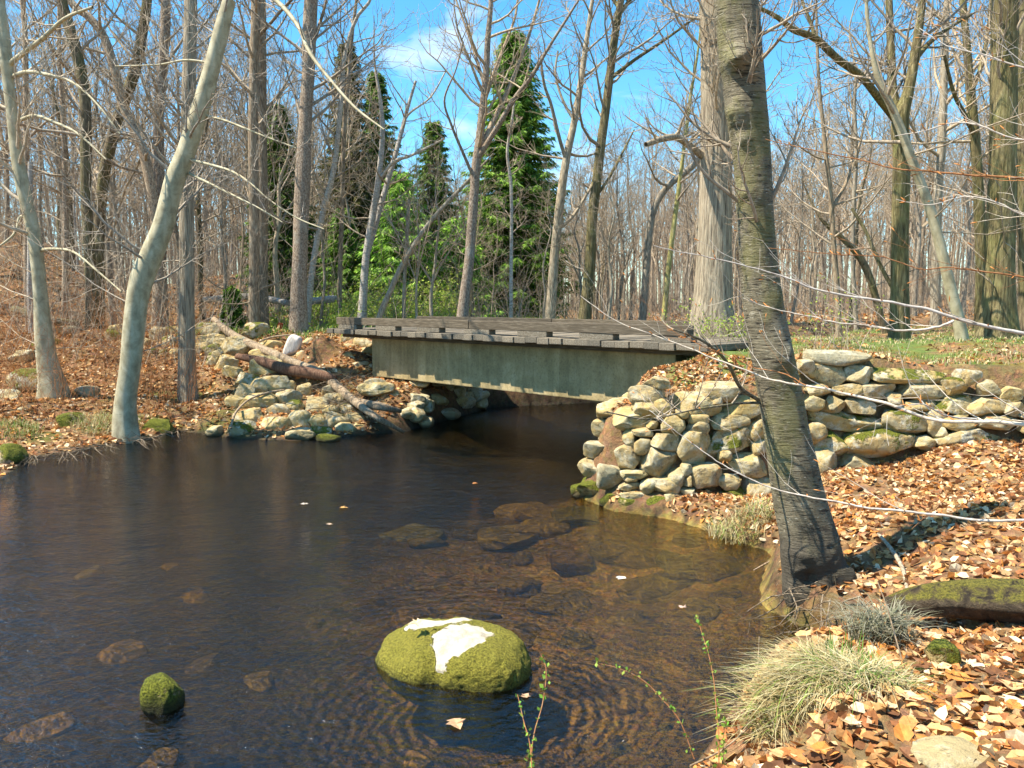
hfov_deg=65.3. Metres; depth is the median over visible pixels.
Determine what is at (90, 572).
submerged stone
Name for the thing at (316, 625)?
submerged stone
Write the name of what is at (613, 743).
submerged stone
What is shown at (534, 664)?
submerged stone
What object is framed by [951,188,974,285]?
woodland tree
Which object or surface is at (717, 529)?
grass tussock
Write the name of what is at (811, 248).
woodland tree
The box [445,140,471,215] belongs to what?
woodland tree
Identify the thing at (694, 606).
submerged stone
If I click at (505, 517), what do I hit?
submerged stone
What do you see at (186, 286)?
tree
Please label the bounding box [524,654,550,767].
spring sprig
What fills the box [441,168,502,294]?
woodland tree
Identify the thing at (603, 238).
woodland tree
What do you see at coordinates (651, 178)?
woodland tree
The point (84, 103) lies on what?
birch tree
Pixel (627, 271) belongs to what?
woodland tree
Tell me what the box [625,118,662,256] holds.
woodland tree
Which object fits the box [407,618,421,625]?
fallen leaf
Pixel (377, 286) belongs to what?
green bush
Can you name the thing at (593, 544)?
submerged stone
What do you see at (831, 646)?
grass tuft
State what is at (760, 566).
stick
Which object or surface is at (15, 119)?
beech tree
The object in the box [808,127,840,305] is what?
woodland tree
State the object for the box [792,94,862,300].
woodland tree
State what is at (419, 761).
submerged stone
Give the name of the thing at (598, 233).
woodland tree
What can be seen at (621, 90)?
sky
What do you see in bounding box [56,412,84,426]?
boulder
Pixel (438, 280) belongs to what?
green bush
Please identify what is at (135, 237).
woodland tree
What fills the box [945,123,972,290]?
woodland tree
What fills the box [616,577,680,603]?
submerged stone
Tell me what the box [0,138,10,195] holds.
woodland tree
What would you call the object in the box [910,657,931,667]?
maple leaf
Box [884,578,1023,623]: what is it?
mossy log
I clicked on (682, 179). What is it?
woodland tree
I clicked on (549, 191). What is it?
woodland tree
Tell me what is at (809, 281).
woodland tree
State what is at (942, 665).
maple leaf
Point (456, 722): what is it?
floating leaf
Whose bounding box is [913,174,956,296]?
woodland tree
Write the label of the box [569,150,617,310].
woodland tree
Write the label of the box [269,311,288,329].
green bush
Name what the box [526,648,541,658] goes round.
submerged stone
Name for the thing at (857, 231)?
woodland tree
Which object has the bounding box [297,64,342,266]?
woodland tree
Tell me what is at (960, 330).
tree
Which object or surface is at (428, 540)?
submerged stone
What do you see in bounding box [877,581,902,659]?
reed
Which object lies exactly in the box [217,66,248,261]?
woodland tree
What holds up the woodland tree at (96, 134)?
on the ground at (286, 752)
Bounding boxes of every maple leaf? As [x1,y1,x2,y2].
[767,747,796,758]
[780,746,806,763]
[782,720,798,731]
[803,736,832,752]
[808,695,821,705]
[810,741,838,754]
[816,696,840,709]
[832,691,852,701]
[841,716,861,724]
[879,682,904,692]
[882,660,900,667]
[898,690,924,700]
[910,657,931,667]
[911,709,933,719]
[913,683,941,695]
[919,695,931,702]
[927,722,952,734]
[930,693,947,698]
[931,661,951,669]
[944,669,973,680]
[946,663,962,669]
[966,659,984,666]
[982,712,1007,721]
[985,665,1012,675]
[987,673,1011,685]
[998,694,1023,705]
[999,679,1023,689]
[999,698,1023,708]
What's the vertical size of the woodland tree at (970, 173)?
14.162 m
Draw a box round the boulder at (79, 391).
[74,386,100,396]
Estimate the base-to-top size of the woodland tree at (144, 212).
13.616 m
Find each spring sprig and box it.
[515,694,534,767]
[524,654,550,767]
[595,657,694,758]
[695,615,723,766]
[720,716,728,765]
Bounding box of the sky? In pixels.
[0,0,1016,303]
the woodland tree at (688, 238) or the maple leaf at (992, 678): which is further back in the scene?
the woodland tree at (688, 238)
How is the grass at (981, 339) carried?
on the ground at (286, 752)
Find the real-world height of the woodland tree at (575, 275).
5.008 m
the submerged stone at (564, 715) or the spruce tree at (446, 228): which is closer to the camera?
the submerged stone at (564, 715)
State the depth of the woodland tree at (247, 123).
26.81 m
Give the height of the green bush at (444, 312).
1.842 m
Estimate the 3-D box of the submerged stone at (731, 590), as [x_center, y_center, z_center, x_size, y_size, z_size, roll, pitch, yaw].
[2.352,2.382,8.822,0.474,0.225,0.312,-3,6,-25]
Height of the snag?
5.165 m
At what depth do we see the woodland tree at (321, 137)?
51.25 m
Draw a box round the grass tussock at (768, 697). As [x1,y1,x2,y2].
[683,632,938,755]
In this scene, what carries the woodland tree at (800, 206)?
on the ground at (286, 752)
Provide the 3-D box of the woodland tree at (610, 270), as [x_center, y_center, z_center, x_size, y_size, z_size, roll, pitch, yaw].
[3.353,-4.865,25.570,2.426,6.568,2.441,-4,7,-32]
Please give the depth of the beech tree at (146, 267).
16.71 m
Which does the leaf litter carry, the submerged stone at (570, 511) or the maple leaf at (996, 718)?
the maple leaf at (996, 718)
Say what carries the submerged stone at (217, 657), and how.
on the ground at (286, 752)
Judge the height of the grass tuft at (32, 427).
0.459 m
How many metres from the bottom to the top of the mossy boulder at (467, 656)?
0.675 m
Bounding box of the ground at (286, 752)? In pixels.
[0,228,1023,767]
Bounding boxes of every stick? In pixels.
[229,389,284,428]
[259,334,295,341]
[753,561,768,570]
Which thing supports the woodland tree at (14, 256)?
on the ground at (286, 752)
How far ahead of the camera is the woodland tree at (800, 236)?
27.76 m
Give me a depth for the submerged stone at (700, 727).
5.92 m
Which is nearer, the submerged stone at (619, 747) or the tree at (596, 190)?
the submerged stone at (619, 747)
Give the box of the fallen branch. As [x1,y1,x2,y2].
[855,513,908,587]
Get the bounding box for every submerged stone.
[3,712,75,742]
[74,565,103,579]
[96,639,146,663]
[137,747,178,767]
[162,563,178,570]
[181,589,207,603]
[184,653,221,674]
[243,671,274,691]
[306,616,324,628]
[378,523,443,542]
[387,606,439,630]
[404,750,432,767]
[407,537,447,548]
[450,520,490,540]
[453,603,500,620]
[476,524,538,549]
[484,619,541,647]
[493,503,520,520]
[496,575,543,596]
[511,551,533,565]
[512,501,553,520]
[514,517,571,539]
[516,579,538,597]
[523,756,560,767]
[524,587,591,615]
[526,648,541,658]
[531,659,537,670]
[538,737,581,765]
[546,550,593,575]
[550,506,599,525]
[557,640,572,647]
[558,699,609,726]
[561,627,595,648]
[571,658,618,681]
[586,539,626,562]
[600,539,665,568]
[606,610,647,626]
[610,687,645,715]
[610,735,627,746]
[610,742,632,756]
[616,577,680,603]
[618,571,686,603]
[637,696,673,712]
[655,550,680,569]
[659,723,674,732]
[661,555,696,584]
[665,601,688,616]
[672,533,705,547]
[678,707,711,729]
[681,596,719,617]
[692,551,745,582]
[692,607,721,623]
[696,718,721,733]
[699,679,706,688]
[705,678,742,698]
[707,587,741,602]
[716,598,736,608]
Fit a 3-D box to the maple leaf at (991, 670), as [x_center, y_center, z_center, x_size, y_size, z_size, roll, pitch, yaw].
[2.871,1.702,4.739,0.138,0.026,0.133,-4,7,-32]
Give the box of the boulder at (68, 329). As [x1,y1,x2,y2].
[55,326,82,334]
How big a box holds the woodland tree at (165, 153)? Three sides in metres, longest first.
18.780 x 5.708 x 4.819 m
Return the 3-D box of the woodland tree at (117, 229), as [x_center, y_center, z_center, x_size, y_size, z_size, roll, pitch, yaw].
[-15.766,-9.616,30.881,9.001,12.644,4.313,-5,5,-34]
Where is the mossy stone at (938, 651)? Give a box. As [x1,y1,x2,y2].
[923,638,960,669]
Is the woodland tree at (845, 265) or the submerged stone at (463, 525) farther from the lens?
the woodland tree at (845, 265)
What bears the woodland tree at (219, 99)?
on the ground at (286, 752)
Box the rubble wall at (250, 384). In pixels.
[195,322,489,440]
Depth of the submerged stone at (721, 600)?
8.51 m
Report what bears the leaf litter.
on the ground at (286, 752)
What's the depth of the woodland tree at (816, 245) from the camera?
30.54 m
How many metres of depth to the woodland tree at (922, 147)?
39.83 m
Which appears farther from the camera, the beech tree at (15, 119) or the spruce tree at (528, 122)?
the spruce tree at (528, 122)
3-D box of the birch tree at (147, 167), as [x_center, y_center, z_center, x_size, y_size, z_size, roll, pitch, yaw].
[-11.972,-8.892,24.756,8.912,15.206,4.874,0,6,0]
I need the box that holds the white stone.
[283,334,301,354]
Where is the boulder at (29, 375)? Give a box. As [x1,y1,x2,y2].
[6,368,36,391]
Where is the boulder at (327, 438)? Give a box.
[316,433,340,442]
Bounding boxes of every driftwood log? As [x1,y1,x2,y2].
[211,317,404,433]
[235,353,336,380]
[358,398,401,412]
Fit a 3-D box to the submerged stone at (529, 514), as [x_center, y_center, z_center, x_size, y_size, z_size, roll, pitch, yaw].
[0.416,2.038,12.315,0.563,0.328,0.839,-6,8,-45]
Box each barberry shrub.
[649,298,742,337]
[705,299,748,350]
[787,267,890,350]
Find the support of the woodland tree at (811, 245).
on the ground at (286, 752)
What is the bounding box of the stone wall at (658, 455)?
[570,349,1023,506]
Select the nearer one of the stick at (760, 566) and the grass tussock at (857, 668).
the grass tussock at (857, 668)
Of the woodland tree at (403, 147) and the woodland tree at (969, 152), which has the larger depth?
the woodland tree at (403, 147)
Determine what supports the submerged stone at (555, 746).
on the ground at (286, 752)
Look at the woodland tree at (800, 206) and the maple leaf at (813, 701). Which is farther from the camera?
the woodland tree at (800, 206)
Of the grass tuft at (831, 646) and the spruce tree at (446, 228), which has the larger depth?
the spruce tree at (446, 228)
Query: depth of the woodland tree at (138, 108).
51.06 m
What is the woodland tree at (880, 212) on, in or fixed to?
on the ground at (286, 752)
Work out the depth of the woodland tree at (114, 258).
39.56 m
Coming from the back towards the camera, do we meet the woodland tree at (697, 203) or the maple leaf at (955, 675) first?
the woodland tree at (697, 203)
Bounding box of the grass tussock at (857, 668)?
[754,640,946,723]
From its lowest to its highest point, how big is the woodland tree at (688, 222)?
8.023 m
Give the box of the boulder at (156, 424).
[140,418,175,435]
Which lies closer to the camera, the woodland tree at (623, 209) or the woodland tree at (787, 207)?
the woodland tree at (623, 209)
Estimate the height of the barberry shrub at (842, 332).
1.515 m
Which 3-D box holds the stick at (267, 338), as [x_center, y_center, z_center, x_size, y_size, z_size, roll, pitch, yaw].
[-6.774,-1.332,23.080,1.057,0.240,0.164,-3,6,-26]
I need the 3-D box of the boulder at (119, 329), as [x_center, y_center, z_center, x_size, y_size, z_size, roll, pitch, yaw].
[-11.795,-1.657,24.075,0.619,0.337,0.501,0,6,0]
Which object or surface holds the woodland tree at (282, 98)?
on the ground at (286, 752)
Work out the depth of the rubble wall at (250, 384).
19.75 m
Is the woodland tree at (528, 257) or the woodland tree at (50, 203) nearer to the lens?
the woodland tree at (528, 257)
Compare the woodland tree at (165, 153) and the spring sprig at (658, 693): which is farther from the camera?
the woodland tree at (165, 153)
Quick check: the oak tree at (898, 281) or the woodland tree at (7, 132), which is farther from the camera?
the woodland tree at (7, 132)
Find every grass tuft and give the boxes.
[0,415,44,440]
[810,625,870,662]
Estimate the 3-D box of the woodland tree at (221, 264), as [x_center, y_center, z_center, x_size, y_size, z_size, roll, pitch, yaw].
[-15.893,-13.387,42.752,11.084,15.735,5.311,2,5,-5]
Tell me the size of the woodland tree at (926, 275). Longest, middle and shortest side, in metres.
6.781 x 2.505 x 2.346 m
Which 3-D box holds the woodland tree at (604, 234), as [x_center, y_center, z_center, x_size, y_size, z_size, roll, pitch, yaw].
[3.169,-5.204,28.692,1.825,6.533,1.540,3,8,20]
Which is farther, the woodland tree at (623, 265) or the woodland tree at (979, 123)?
the woodland tree at (979, 123)
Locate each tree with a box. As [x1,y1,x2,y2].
[0,0,66,242]
[0,0,121,330]
[0,0,147,398]
[0,0,163,328]
[0,0,180,318]
[0,0,182,258]
[0,1,58,147]
[0,10,248,324]
[0,31,150,268]
[0,62,39,243]
[0,66,44,226]
[0,75,73,184]
[0,77,37,139]
[0,90,56,218]
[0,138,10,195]
[0,141,45,267]
[1,0,198,292]
[2,0,145,270]
[2,10,52,217]
[3,30,111,253]
[3,99,55,242]
[5,3,79,247]
[7,0,270,328]
[8,0,404,443]
[11,0,181,329]
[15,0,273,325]
[20,0,91,181]
[22,126,75,224]
[33,7,143,210]
[33,52,94,272]
[34,134,76,252]
[35,81,172,275]
[46,20,151,286]
[53,104,137,245]
[67,46,135,229]
[77,121,152,277]
[80,116,149,299]
[83,0,255,402]
[93,2,181,203]
[93,11,281,248]
[93,28,176,257]
[95,0,246,323]
[100,9,174,200]
[106,17,181,163]
[111,103,172,247]
[112,60,176,240]
[125,1,179,283]
[130,0,291,319]
[141,165,244,273]
[143,1,301,274]
[153,32,247,311]
[158,0,354,326]
[164,0,282,279]
[164,53,237,276]
[167,0,343,322]
[173,21,390,311]
[176,14,241,159]
[178,139,236,269]
[181,0,325,194]
[195,84,248,272]
[196,2,315,188]
[201,106,247,285]
[203,29,326,237]
[204,77,285,289]
[206,39,248,273]
[213,29,328,206]
[213,32,402,253]
[213,33,293,199]
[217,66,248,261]
[219,91,240,272]
[234,0,370,329]
[234,56,300,264]
[235,103,326,307]
[236,0,417,333]
[237,61,367,204]
[245,84,332,216]
[272,55,322,148]
[278,0,394,316]
[281,37,329,170]
[281,66,367,327]
[282,58,394,300]
[283,77,331,282]
[290,108,325,253]
[292,83,330,239]
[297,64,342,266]
[309,43,382,294]
[312,139,543,315]
[312,208,370,310]
[315,8,475,326]
[330,131,470,260]
[340,139,476,318]
[351,171,458,316]
[356,70,412,292]
[387,115,420,206]
[391,199,416,318]
[403,0,590,316]
[403,120,463,309]
[417,146,532,316]
[417,217,506,316]
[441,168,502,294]
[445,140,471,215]
[447,30,579,318]
[448,159,467,211]
[477,190,516,312]
[486,0,655,317]
[511,168,623,307]
[513,204,545,305]
[521,155,579,317]
[537,0,699,318]
[546,144,634,263]
[558,205,586,318]
[560,157,628,290]
[560,170,583,306]
[560,181,602,301]
[561,124,617,311]
[562,168,637,318]
[563,138,616,271]
[565,203,598,283]
[567,135,605,237]
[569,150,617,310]
[571,3,1023,528]
[572,128,655,319]
[576,160,627,319]
[580,118,638,319]
[580,128,643,319]
[581,178,690,319]
[582,167,615,299]
[583,149,628,319]
[583,175,614,308]
[595,124,665,319]
[605,192,638,306]
[606,0,856,606]
[607,138,648,312]
[608,98,664,319]
[612,89,776,319]
[622,0,797,336]
[624,80,682,269]
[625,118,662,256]
[626,0,700,320]
[627,142,689,306]
[630,109,681,310]
[631,141,670,264]
[643,121,697,307]
[644,71,696,302]
[647,109,735,251]
[660,117,699,313]
[660,135,697,318]
[660,151,697,312]
[665,178,697,277]
[666,91,814,309]
[666,97,700,300]
[666,151,735,232]
[681,181,735,231]
[732,88,946,314]
[732,121,832,232]
[732,122,789,245]
[732,170,777,317]
[732,187,737,312]
[761,0,990,340]
[766,0,935,338]
[770,107,817,290]
[771,79,948,294]
[771,146,796,280]
[772,82,837,323]
[772,101,888,292]
[774,45,886,311]
[774,122,840,320]
[774,147,809,313]
[775,71,932,272]
[775,172,865,304]
[776,0,1023,340]
[776,109,852,313]
[777,135,851,317]
[778,129,820,301]
[779,68,865,305]
[791,88,925,321]
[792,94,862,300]
[794,170,910,333]
[796,194,830,283]
[808,58,912,311]
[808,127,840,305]
[811,103,852,301]
[820,0,919,330]
[824,143,891,313]
[833,0,990,329]
[835,174,879,288]
[843,58,948,298]
[846,115,892,302]
[850,178,913,309]
[858,119,983,268]
[860,94,949,312]
[861,0,989,325]
[867,79,967,244]
[868,76,920,234]
[868,198,930,287]
[871,7,986,296]
[872,35,985,315]
[872,67,939,313]
[874,49,982,314]
[880,0,1023,339]
[886,50,967,290]
[890,78,966,312]
[909,21,989,312]
[912,214,955,311]
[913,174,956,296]
[924,6,989,314]
[927,0,1023,331]
[927,129,988,204]
[935,58,988,238]
[936,64,988,282]
[945,86,1017,295]
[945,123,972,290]
[948,0,989,193]
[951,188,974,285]
[958,192,985,277]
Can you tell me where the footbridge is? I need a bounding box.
[327,316,791,401]
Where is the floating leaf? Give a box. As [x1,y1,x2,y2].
[446,718,464,728]
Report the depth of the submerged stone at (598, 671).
7.66 m
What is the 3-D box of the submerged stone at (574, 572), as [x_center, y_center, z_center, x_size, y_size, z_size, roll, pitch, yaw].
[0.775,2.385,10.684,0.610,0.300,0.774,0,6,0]
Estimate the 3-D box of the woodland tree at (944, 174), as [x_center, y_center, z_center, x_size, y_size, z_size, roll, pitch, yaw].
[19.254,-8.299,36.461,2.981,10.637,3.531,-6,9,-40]
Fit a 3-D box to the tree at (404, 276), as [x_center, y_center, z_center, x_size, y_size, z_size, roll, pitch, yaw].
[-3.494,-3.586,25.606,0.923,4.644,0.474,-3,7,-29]
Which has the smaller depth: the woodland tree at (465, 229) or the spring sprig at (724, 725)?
the spring sprig at (724, 725)
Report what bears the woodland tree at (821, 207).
on the ground at (286, 752)
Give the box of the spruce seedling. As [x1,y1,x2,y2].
[218,285,247,329]
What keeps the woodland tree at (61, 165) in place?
on the ground at (286, 752)
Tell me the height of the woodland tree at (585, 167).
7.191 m
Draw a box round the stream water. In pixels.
[0,402,804,767]
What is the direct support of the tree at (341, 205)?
on the ground at (286, 752)
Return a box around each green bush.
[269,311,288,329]
[280,282,355,318]
[308,299,369,331]
[311,276,425,327]
[317,290,392,325]
[335,259,446,317]
[349,279,457,326]
[371,260,486,315]
[394,287,497,318]
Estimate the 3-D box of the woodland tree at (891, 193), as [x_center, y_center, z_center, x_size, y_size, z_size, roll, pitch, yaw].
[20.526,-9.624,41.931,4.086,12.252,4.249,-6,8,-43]
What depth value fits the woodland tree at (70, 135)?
38.99 m
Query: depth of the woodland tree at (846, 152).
40.94 m
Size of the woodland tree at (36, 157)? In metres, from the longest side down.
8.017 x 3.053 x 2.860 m
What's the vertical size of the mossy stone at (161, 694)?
0.414 m
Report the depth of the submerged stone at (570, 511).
11.73 m
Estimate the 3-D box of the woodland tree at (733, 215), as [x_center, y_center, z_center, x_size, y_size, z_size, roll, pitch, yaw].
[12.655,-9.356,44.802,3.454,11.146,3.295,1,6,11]
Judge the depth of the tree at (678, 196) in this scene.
26.46 m
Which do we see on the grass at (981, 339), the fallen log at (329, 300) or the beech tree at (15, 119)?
the fallen log at (329, 300)
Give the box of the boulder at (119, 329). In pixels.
[108,324,121,330]
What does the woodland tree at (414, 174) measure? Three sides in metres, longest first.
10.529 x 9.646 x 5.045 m
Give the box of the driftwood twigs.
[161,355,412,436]
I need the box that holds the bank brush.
[0,254,260,430]
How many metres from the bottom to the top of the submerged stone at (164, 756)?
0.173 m
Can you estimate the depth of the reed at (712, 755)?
4.72 m
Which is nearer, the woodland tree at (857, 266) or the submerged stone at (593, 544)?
the submerged stone at (593, 544)
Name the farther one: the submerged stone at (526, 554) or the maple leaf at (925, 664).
the submerged stone at (526, 554)
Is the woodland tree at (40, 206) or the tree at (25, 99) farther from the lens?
the woodland tree at (40, 206)
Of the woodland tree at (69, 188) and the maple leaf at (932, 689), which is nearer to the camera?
the maple leaf at (932, 689)
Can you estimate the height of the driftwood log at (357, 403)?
2.547 m
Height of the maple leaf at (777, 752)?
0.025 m
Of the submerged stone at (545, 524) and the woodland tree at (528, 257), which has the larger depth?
the woodland tree at (528, 257)
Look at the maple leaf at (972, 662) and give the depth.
4.93 m
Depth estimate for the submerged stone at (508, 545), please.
11.50 m
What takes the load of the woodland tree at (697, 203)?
on the ground at (286, 752)
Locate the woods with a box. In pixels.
[0,44,1016,312]
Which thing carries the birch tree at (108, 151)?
on the ground at (286, 752)
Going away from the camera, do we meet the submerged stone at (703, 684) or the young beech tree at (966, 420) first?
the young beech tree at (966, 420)
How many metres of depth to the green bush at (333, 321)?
26.52 m
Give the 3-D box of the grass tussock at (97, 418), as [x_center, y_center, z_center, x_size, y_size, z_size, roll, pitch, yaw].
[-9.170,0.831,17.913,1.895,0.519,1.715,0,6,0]
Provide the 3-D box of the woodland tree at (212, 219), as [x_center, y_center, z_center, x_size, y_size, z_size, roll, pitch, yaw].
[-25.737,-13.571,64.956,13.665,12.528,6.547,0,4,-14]
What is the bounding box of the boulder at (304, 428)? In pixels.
[292,427,312,431]
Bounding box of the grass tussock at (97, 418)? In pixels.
[69,410,139,435]
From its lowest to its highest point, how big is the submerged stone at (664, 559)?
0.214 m
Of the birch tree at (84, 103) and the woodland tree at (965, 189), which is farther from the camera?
the woodland tree at (965, 189)
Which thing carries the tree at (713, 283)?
on the ground at (286, 752)
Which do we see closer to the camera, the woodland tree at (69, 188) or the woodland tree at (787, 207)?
the woodland tree at (69, 188)
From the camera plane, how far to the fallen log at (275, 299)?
28.25 m
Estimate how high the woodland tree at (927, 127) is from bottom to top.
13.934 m
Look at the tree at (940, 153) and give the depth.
23.34 m
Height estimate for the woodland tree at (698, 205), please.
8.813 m
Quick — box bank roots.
[19,427,873,653]
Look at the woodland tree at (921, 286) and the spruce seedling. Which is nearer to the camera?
the spruce seedling
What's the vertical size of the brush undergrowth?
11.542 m
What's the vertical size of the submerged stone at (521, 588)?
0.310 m
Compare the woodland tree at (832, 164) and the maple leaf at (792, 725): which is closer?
the maple leaf at (792, 725)
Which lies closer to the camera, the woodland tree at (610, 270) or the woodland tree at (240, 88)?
the woodland tree at (610, 270)
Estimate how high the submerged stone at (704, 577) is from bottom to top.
0.285 m
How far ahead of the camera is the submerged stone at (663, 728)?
6.13 m
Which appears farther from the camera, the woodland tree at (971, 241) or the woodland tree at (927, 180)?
the woodland tree at (927, 180)
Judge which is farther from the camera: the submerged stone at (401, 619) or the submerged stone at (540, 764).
the submerged stone at (401, 619)
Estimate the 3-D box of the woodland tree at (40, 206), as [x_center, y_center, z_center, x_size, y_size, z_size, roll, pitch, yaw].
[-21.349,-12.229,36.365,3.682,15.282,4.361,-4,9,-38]
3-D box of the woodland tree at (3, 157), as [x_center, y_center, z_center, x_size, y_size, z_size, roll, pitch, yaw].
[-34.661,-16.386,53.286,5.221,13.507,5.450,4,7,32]
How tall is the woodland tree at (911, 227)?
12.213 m
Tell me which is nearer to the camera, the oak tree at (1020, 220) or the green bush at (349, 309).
the oak tree at (1020, 220)
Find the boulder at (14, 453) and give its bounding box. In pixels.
[0,443,28,465]
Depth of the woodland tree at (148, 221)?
33.70 m
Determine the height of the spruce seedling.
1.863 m
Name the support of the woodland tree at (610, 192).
on the ground at (286, 752)
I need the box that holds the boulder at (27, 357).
[6,349,34,360]
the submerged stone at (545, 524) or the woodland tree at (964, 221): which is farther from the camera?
the woodland tree at (964, 221)
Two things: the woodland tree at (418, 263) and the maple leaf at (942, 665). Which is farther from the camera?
the woodland tree at (418, 263)
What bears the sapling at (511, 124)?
on the ground at (286, 752)
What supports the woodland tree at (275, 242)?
on the ground at (286, 752)
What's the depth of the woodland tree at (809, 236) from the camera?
36.89 m
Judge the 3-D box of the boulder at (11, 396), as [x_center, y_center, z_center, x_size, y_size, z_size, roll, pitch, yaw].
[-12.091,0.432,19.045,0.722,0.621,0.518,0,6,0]
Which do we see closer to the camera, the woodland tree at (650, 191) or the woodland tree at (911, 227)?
the woodland tree at (911, 227)
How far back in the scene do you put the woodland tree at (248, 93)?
34.52 m
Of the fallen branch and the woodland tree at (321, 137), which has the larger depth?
the woodland tree at (321, 137)
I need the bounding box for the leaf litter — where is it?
[0,241,1023,767]
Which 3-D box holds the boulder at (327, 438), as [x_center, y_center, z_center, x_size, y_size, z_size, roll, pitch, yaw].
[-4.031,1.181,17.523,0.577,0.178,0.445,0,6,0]
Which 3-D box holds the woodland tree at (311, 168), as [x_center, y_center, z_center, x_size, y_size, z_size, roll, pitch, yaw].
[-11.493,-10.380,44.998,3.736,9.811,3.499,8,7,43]
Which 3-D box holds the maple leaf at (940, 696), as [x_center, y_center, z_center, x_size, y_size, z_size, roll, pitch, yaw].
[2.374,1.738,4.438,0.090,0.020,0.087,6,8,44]
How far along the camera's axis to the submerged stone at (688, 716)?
6.12 m
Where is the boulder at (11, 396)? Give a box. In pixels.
[0,389,22,399]
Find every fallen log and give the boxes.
[11,305,79,325]
[202,293,289,305]
[312,295,336,304]
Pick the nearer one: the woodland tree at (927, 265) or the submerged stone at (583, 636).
the submerged stone at (583, 636)
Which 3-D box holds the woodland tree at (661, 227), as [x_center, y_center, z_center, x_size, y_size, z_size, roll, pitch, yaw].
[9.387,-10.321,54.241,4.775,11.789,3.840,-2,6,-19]
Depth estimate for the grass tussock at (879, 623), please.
5.84 m
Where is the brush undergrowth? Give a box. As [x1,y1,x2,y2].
[0,84,1017,366]
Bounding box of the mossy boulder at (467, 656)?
[374,617,531,715]
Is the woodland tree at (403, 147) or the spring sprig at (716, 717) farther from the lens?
the woodland tree at (403, 147)
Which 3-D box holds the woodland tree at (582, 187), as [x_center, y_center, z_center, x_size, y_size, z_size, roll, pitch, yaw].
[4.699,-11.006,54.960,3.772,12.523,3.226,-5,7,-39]
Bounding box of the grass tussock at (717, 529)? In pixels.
[696,492,774,544]
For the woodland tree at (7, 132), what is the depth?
34.50 m
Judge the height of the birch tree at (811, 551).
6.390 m
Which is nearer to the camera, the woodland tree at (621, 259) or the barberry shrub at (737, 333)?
the barberry shrub at (737, 333)
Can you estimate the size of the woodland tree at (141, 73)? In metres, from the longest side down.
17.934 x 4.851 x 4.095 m
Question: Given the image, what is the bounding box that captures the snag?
[27,162,33,331]
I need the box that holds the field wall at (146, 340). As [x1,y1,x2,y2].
[105,322,212,355]
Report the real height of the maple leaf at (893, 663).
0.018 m
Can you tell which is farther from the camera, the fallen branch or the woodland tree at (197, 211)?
the woodland tree at (197, 211)
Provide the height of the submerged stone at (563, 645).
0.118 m
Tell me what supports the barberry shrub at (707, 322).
on the ground at (286, 752)
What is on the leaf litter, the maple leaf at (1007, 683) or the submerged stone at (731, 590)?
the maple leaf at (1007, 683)
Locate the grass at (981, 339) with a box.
[174,306,1023,385]
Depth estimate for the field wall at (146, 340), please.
23.62 m
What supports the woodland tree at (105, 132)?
on the ground at (286, 752)
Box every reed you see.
[689,722,757,766]
[833,666,868,688]
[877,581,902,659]
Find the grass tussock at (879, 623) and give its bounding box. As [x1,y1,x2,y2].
[806,587,968,650]
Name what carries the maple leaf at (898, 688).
on the leaf litter
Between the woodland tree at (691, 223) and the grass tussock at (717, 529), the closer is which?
the grass tussock at (717, 529)
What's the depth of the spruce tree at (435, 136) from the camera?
38.85 m
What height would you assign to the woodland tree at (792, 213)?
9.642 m
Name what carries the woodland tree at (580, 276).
on the ground at (286, 752)
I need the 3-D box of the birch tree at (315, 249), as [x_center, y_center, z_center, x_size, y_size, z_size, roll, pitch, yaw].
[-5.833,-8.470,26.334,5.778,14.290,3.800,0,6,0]
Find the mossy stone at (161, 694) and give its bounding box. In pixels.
[140,672,184,727]
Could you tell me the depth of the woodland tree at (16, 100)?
29.52 m
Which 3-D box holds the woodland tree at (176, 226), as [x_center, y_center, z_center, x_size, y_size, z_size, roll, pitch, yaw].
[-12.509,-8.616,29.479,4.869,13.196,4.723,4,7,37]
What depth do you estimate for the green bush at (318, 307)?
30.64 m
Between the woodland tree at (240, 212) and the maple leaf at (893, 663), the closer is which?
the maple leaf at (893, 663)
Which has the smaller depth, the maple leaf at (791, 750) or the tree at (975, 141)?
the maple leaf at (791, 750)
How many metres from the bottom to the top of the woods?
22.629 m
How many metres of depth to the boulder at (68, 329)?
23.73 m
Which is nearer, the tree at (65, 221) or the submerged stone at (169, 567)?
the submerged stone at (169, 567)
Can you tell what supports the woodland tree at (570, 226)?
on the ground at (286, 752)
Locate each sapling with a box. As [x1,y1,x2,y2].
[375,152,493,326]
[495,97,529,317]
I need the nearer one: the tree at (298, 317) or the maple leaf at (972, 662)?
the maple leaf at (972, 662)
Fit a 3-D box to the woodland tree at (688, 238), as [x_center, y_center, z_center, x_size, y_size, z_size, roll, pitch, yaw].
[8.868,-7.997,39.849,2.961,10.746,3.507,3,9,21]
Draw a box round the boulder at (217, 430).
[205,425,223,437]
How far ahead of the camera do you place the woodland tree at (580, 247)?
30.45 m
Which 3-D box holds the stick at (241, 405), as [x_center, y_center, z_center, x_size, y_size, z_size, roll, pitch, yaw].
[-6.130,0.552,18.699,0.516,0.646,2.385,1,6,14]
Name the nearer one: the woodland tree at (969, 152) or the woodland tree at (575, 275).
the woodland tree at (575, 275)
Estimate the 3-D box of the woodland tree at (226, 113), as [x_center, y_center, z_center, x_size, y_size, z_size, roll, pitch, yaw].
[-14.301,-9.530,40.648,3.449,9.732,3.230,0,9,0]
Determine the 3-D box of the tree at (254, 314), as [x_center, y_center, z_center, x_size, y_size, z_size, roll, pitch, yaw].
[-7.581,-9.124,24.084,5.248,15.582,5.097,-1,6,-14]
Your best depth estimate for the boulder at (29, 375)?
19.98 m

